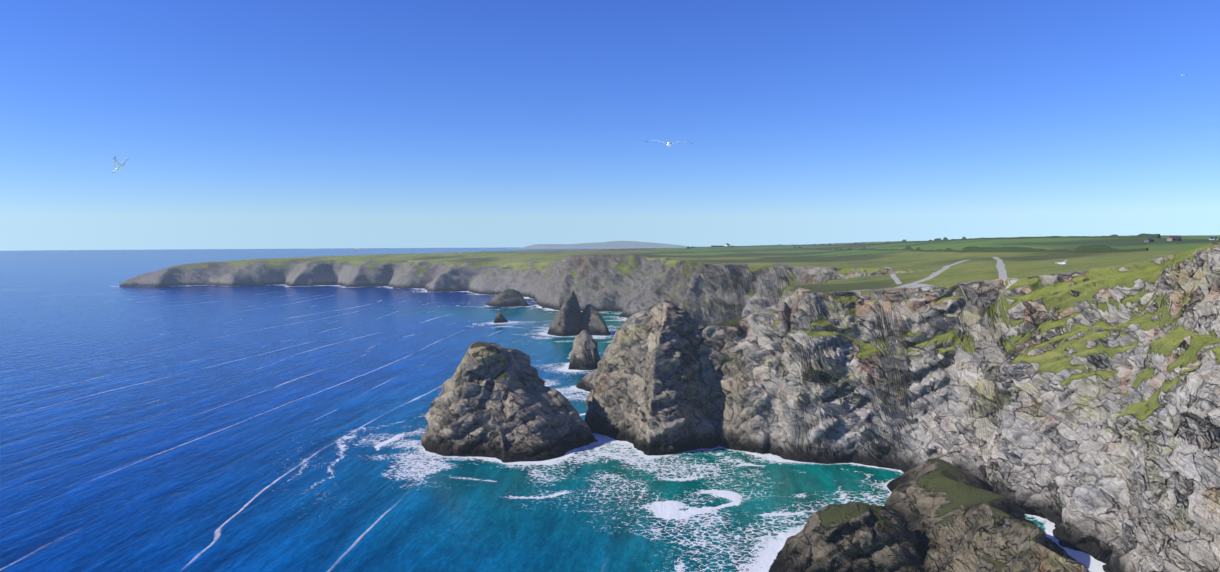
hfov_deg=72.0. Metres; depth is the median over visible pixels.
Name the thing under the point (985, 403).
terrain
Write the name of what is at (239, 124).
sky
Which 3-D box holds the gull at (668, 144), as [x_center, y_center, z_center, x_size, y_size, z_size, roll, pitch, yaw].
[1.669,-3.963,23.421,1.164,0.204,0.789,-2,3,-26]
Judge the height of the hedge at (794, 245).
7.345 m
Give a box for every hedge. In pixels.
[686,245,736,248]
[737,244,827,246]
[794,245,1148,252]
[828,233,1160,245]
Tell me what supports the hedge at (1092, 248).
on the terrain
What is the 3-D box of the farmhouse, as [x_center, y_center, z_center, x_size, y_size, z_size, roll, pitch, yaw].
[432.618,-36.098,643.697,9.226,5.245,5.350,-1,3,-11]
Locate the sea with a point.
(222, 429)
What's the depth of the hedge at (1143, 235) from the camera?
883.22 m
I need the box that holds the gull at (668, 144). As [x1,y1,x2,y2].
[647,140,691,146]
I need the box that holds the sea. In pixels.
[0,247,1104,571]
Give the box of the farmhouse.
[1167,235,1181,240]
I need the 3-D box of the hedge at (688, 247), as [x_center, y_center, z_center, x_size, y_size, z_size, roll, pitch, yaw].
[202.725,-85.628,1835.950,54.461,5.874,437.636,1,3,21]
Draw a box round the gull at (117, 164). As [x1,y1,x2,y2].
[112,156,128,172]
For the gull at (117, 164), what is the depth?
32.25 m
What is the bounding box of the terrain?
[119,235,1219,571]
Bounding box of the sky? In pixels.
[0,0,1219,250]

